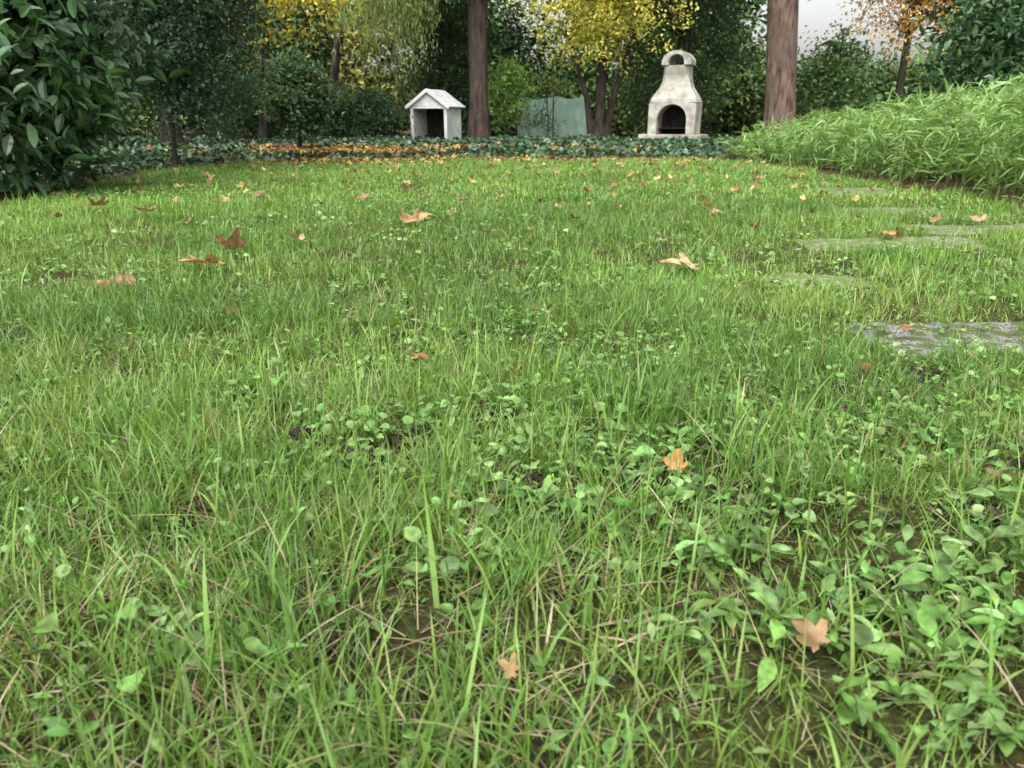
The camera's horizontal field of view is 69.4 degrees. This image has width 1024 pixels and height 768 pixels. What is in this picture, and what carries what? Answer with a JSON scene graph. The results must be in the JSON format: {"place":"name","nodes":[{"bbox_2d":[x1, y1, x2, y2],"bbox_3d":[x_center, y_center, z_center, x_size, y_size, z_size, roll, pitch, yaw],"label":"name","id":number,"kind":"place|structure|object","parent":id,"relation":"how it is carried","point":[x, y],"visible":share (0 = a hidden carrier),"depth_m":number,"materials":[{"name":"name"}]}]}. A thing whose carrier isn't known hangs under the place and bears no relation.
{"place":"outdoors","nodes":[
{"label":"outdoors","id":0,"kind":"place"},
{"bbox_2d":[249,143,356,152],"bbox_3d":[-3.304,-3.732,11.701,1.814,0.154,0.301,0,20,0],"label":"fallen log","id":1,"kind":"object","parent":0,"point":[288,145],"visible":0.18,"depth_m":11.61,"materials":[{"name":"brown wood"}]},
{"bbox_2d":[0,122,1023,767],"bbox_3d":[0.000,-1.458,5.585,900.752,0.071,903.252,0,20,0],"label":"ground","id":2,"kind":"structure","parent":0,"point":[828,666],"depth_m":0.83,"materials":[{"name":"green plant"}]},
{"bbox_2d":[0,0,185,196],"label":"cherry laurel bush","id":3,"kind":"object","parent":2,"relation":"on","point":[45,52],"visible":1,"depth_m":5.12,"materials":[{"name":"green plant"}]},
{"bbox_2d":[85,0,271,150],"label":"beech tree","id":4,"kind":"object","parent":2,"relation":"on","point":[165,137],"visible":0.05,"depth_m":12.63,"materials":[{"name":"green plant"}]},
{"bbox_2d":[67,0,303,168],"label":"holly tree","id":5,"kind":"object","parent":2,"relation":"on","point":[166,40],"visible":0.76,"depth_m":7.38,"materials":[{"name":"green plant"}]},
{"bbox_2d":[248,41,344,156],"bbox_3d":[-3.047,-4.035,10.499,1.250,1.562,1.327,11,22,28],"label":"round shrub","id":6,"kind":"object","parent":2,"relation":"on","point":[298,82],"visible":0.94,"depth_m":10.28,"materials":[{"name":"green plant"}]},
{"bbox_2d":[190,54,416,139],"bbox_3d":[-4.629,-6.084,15.892,5.065,1.808,2.269,0,20,0],"label":"yew hedge","id":7,"kind":"object","parent":2,"relation":"on","point":[371,111],"visible":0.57,"depth_m":16.02,"materials":[{"name":"green plant"}]},
{"bbox_2d":[243,0,367,143],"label":"yellow autumn tree","id":8,"kind":"object","parent":2,"relation":"on","point":[262,129],"visible":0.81,"depth_m":13.04,"materials":[{"name":"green plant"}]},
{"bbox_2d":[317,0,444,136],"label":"willow tree","id":9,"kind":"object","parent":2,"relation":"on","point":[397,12],"visible":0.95,"depth_m":17.09,"materials":[{"name":"green plant"}]},
{"bbox_2d":[2,132,828,177],"bbox_3d":[-0.008,-3.913,12.151,18.150,0.338,11.642,0,20,0],"label":"ivy ground cover","id":10,"kind":"object","parent":2,"relation":"on","point":[141,158],"visible":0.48,"depth_m":10.80,"materials":[{"name":"green plant"}]},
{"bbox_2d":[405,89,465,139],"bbox_3d":[-1.735,-6.088,16.925,1.102,1.216,0.938,7,21,19],"label":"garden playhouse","id":11,"kind":"object","parent":2,"relation":"on","point":[435,113],"visible":0.72,"depth_m":16.82,"materials":[{"name":"white paint"}]},
{"bbox_2d":[373,0,510,139],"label":"yew tree","id":12,"kind":"object","parent":2,"relation":"on","point":[448,37],"visible":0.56,"depth_m":19.37,"materials":[{"name":"green plant"}]},
{"bbox_2d":[398,0,515,138],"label":"pine tree","id":13,"kind":"object","parent":2,"relation":"on","point":[479,125],"visible":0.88,"depth_m":17.57,"materials":[{"name":"brown plant"}]},
{"bbox_2d":[5,0,1010,136],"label":"distant trees","id":14,"kind":"object","parent":2,"relation":"on","point":[747,110],"visible":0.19,"depth_m":24.29,"materials":[{"name":"green plant"}]},
{"bbox_2d":[1,141,1016,678],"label":"fallen leaves","id":15,"kind":"object","parent":2,"relation":"on","point":[815,635],"visible":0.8,"depth_m":5.46,"materials":[{"name":"brown plant"}]},
{"bbox_2d":[0,166,1023,767],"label":"lawn weeds","id":16,"kind":"object","parent":2,"relation":"on","point":[912,578],"visible":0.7,"depth_m":0.97,"materials":[{"name":"green plant"}]},
{"bbox_2d":[0,289,1023,674],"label":"soil clods","id":17,"kind":"object","parent":2,"relation":"on","point":[296,433],"visible":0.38,"depth_m":1.06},
{"bbox_2d":[488,53,541,136],"bbox_3d":[-0.093,-7.404,19.141,1.750,2.114,1.805,0,20,0],"label":"hazel bush","id":18,"kind":"object","parent":2,"relation":"on","point":[511,94],"visible":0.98,"depth_m":18.95,"materials":[{"name":"green plant"}]},
{"bbox_2d":[517,65,577,138],"bbox_3d":[0.924,-7.414,19.549,1.686,1.858,1.172,0,20,0],"label":"hazel bush","id":19,"kind":"object","parent":2,"relation":"on","point":[546,90],"visible":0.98,"depth_m":19.47,"materials":[{"name":"green plant"}]},
{"bbox_2d":[517,95,589,137],"bbox_3d":[1.150,-7.462,20.699,2.034,1.172,0.188,0,20,0],"label":"netting fence","id":20,"kind":"object","parent":2,"relation":"on","point":[571,112],"visible":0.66,"depth_m":20.70,"materials":[{"name":"green fabric"}]},
{"bbox_2d":[500,0,711,142],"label":"yellow maple tree","id":21,"kind":"object","parent":2,"relation":"on","point":[609,16],"visible":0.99,"depth_m":15.79,"materials":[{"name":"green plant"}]},
{"bbox_2d":[638,50,707,147],"bbox_3d":[3.155,-5.448,14.265,1.214,1.793,0.754,8,21,23],"label":"garden barbecue fireplace","id":22,"kind":"object","parent":2,"relation":"on","point":[675,107],"visible":0.79,"depth_m":14.09,"materials":[{"name":"concrete"}]},
{"bbox_2d":[593,0,766,134],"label":"yew tree","id":23,"kind":"object","parent":2,"relation":"on","point":[703,26],"visible":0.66,"depth_m":17.64,"materials":[{"name":"green plant"}]},
{"bbox_2d":[762,0,798,138],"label":"pine tree","id":24,"kind":"object","parent":2,"relation":"on","point":[781,59],"visible":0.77,"depth_m":15.61,"materials":[{"name":"brown plant"}]},
{"bbox_2d":[758,272,877,290],"bbox_3d":[1.020,-0.341,2.479,0.360,0.039,0.220,-2,20,-5],"label":"stepping stone","id":25,"kind":"object","parent":2,"relation":"on","point":[825,278],"visible":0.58,"depth_m":2.47,"materials":[{"name":"grey stone"}]},
{"bbox_2d":[763,17,896,135],"bbox_3d":[7.275,-6.975,17.026,2.870,2.721,2.409,0,20,0],"label":"elder bush","id":26,"kind":"object","parent":2,"relation":"on","point":[821,80],"visible":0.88,"depth_m":16.71,"materials":[{"name":"green plant"}]},
{"bbox_2d":[805,187,910,195],"bbox_3d":[2.550,-1.425,5.490,0.600,0.040,0.500,-2,20,-5],"label":"stepping stone","id":27,"kind":"object","parent":2,"relation":"on","point":[853,190],"visible":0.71,"depth_m":5.42,"materials":[{"name":"grey stone"}]},
{"bbox_2d":[714,70,1023,201],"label":"bamboo hedge","id":28,"kind":"object","parent":2,"relation":"on","point":[984,133],"visible":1,"depth_m":6.33,"materials":[{"name":"green plant"}]},
{"bbox_2d":[793,235,987,250],"bbox_3d":[1.620,-0.607,3.202,0.750,0.049,0.300,1,20,3],"label":"stepping stone","id":29,"kind":"object","parent":2,"relation":"on","point":[808,243],"visible":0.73,"depth_m":3.19,"materials":[{"name":"grey stone"}]},
{"bbox_2d":[832,207,948,214],"bbox_3d":[2.250,-1.026,4.411,0.600,0.034,0.340,1,20,3],"label":"stepping stone","id":30,"kind":"object","parent":2,"relation":"on","point":[894,208],"visible":0.38,"depth_m":4.41,"materials":[{"name":"grey stone"}]},
{"bbox_2d":[815,0,989,121],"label":"orange autumn tree","id":31,"kind":"object","parent":2,"relation":"on","point":[906,26],"visible":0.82,"depth_m":16.41,"materials":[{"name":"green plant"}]},
{"bbox_2d":[841,321,1023,360],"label":"stepping stone","id":32,"kind":"object","parent":2,"relation":"on","point":[904,337],"visible":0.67,"depth_m":1.87,"materials":[{"name":"grey stone"}]},
{"bbox_2d":[888,0,1023,110],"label":"rhododendron bush","id":33,"kind":"object","parent":2,"relation":"on","point":[1004,27],"visible":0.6,"depth_m":10.51,"materials":[{"name":"green plant"}]},
{"bbox_2d":[894,223,1023,234],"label":"stepping stone","id":34,"kind":"object","parent":2,"relation":"on","point":[950,229],"visible":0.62,"depth_m":3.57,"materials":[{"name":"grey stone"}]},
{"bbox_2d":[993,258,1023,267],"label":"stepping stone","id":35,"kind":"object","parent":2,"relation":"on","point":[1006,260],"visible":0.27,"depth_m":2.80,"materials":[{"name":"grey stone"}]},
{"bbox_2d":[207,0,952,92],"label":"sky","id":36,"kind":"structure","parent":0,"point":[818,15],"materials":[{"name":"white"}]}
]}

